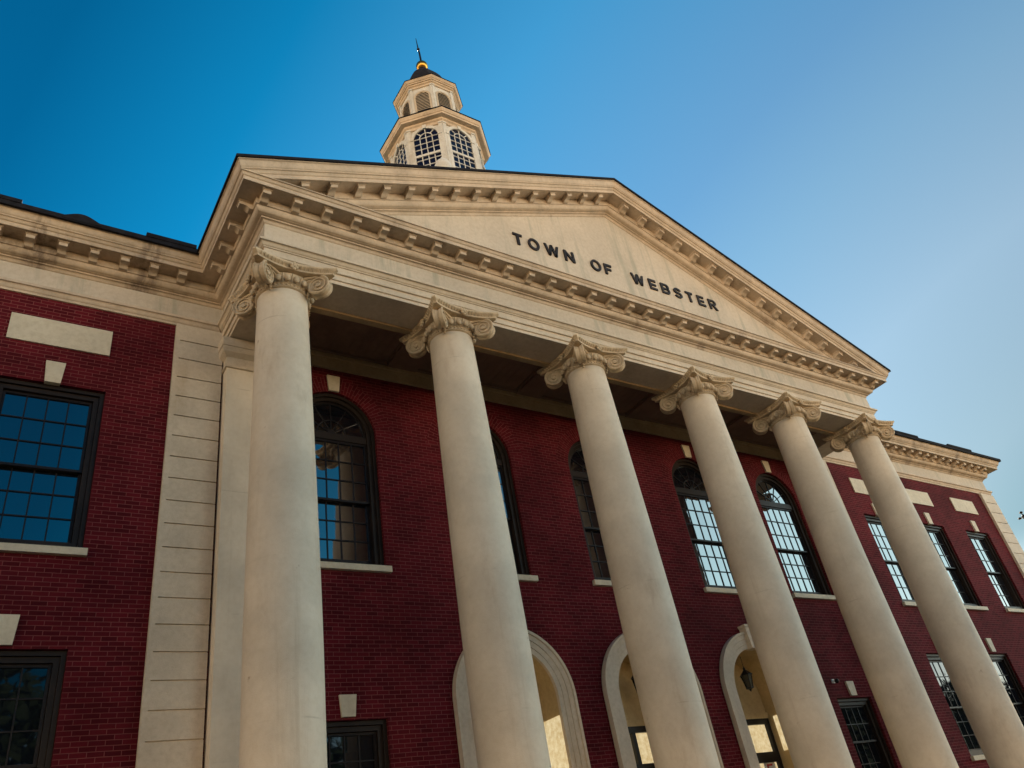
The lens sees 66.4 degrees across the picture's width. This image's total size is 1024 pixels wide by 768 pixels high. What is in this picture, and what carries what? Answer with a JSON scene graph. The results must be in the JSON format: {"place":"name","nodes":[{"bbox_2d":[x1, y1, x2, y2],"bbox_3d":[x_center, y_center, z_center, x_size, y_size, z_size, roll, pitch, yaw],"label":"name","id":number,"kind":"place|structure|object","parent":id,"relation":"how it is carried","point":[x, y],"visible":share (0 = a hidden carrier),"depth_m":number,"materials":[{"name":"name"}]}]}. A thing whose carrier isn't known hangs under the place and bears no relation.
{"place":"outdoors","nodes":[
{"label":"outdoors","id":0,"kind":"place"},
{"bbox_2d":[0,0,1023,550],"label":"sky","id":1,"kind":"structure","parent":0,"point":[862,160],"materials":[{"name":"blue"}]},
{"bbox_3d":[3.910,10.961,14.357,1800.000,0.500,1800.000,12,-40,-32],"label":"ground","id":2,"kind":"structure","parent":0,"visible":0},
{"bbox_2d":[0,40,1023,767],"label":"town hall","id":3,"kind":"structure","parent":2,"relation":"on","point":[432,442],"depth_m":15.89,"materials":[{"name":"red brick"}]},
{"bbox_2d":[0,614,66,767],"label":"window","id":4,"kind":"structure","parent":3,"relation":"in","point":[31,682],"depth_m":11.17,"materials":[{"name":"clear glass"}]},
{"bbox_2d":[0,360,104,556],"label":"window","id":5,"kind":"structure","parent":3,"relation":"in","point":[49,435],"depth_m":13.11,"materials":[{"name":"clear glass"}]},
{"bbox_2d":[312,375,392,572],"bbox_3d":[-3.647,1.759,16.016,2.600,4.440,0.490,12,-40,-32],"label":"arched window","id":6,"kind":"structure","parent":3,"relation":"in","point":[350,531],"depth_m":16.14,"materials":[{"name":"clear glass"}]},
{"bbox_2d":[326,694,389,767],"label":"window","id":7,"kind":"structure","parent":3,"relation":"in","point":[350,744],"depth_m":13.30,"materials":[{"name":"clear glass"}]},
{"bbox_2d":[427,411,538,581],"bbox_3d":[-0.751,2.395,17.838,2.600,4.440,0.490,12,-40,-32],"label":"arched window","id":8,"kind":"structure","parent":3,"relation":"in","point":[501,456],"depth_m":18.14,"materials":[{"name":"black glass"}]},
{"bbox_2d":[556,427,612,586],"bbox_3d":[2.262,3.055,19.733,2.600,4.440,0.490,12,-40,-32],"label":"arched window","id":9,"kind":"structure","parent":3,"relation":"in","point":[566,444],"depth_m":19.54,"materials":[{"name":"black glass"}]},
{"bbox_2d":[661,445,737,594],"bbox_3d":[5.274,3.716,21.628,2.600,4.440,0.490,12,-40,-32],"label":"arched window","id":10,"kind":"structure","parent":3,"relation":"in","point":[685,475],"depth_m":21.59,"materials":[{"name":"clear glass"}]},
{"bbox_2d":[740,657,753,690],"bbox_3d":[5.826,7.229,19.526,0.330,0.870,0.286,12,-40,-32],"label":"hanging lantern","id":11,"kind":"object","parent":3,"relation":"hanging from","point":[746,677],"visible":1,"depth_m":19.39,"materials":[{"name":"black metal"}]},
{"bbox_2d":[763,762,775,767],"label":"notice","id":12,"kind":"object","parent":3,"relation":"attached to","point":[770,765],"visible":1,"depth_m":19.14,"materials":[{"name":"white paper"}]},
{"bbox_2d":[746,460,836,600],"bbox_3d":[8.170,4.351,23.450,2.600,4.440,0.490,12,-40,-32],"label":"arched window","id":13,"kind":"structure","parent":3,"relation":"in","point":[802,567],"depth_m":23.52,"materials":[{"name":"clear glass"}]},
{"bbox_2d":[831,678,838,682],"bbox_3d":[8.484,7.784,20.513,0.120,0.130,0.188,12,-40,-32],"label":"security camera","id":14,"kind":"object","parent":3,"relation":"attached to","point":[836,680],"visible":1,"depth_m":20.48,"materials":[{"name":"white plastic"}]},
{"bbox_2d":[837,681,895,767],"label":"window","id":15,"kind":"structure","parent":3,"relation":"in","point":[871,747],"depth_m":20.49,"materials":[{"name":"black glass"}]},
{"bbox_2d":[864,503,916,606],"bbox_3d":[12.573,5.683,25.920,1.820,3.590,0.490,12,-40,-32],"label":"window","id":16,"kind":"structure","parent":3,"relation":"in","point":[874,523],"depth_m":25.90,"materials":[{"name":"clear glass"}]},
{"bbox_2d":[926,638,985,760],"bbox_3d":[13.300,9.392,23.472,1.820,3.485,0.490,12,-40,-32],"label":"window","id":17,"kind":"structure","parent":3,"relation":"in","point":[976,753],"depth_m":23.34,"materials":[{"name":"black glass"}]},
{"bbox_2d":[923,512,988,610],"bbox_3d":[15.236,6.267,27.595,1.820,3.590,0.490,12,-40,-32],"label":"window","id":18,"kind":"structure","parent":3,"relation":"in","point":[936,534],"depth_m":27.82,"materials":[{"name":"black glass"}]},
{"bbox_2d":[966,520,1023,612],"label":"window","id":19,"kind":"structure","parent":3,"relation":"in","point":[988,556],"depth_m":29.42,"materials":[{"name":"black glass"}]},
{"bbox_2d":[984,638,1023,725],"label":"window","id":20,"kind":"structure","parent":3,"relation":"in","point":[1000,662],"depth_m":25.68,"materials":[{"name":"black glass"}]}
]}

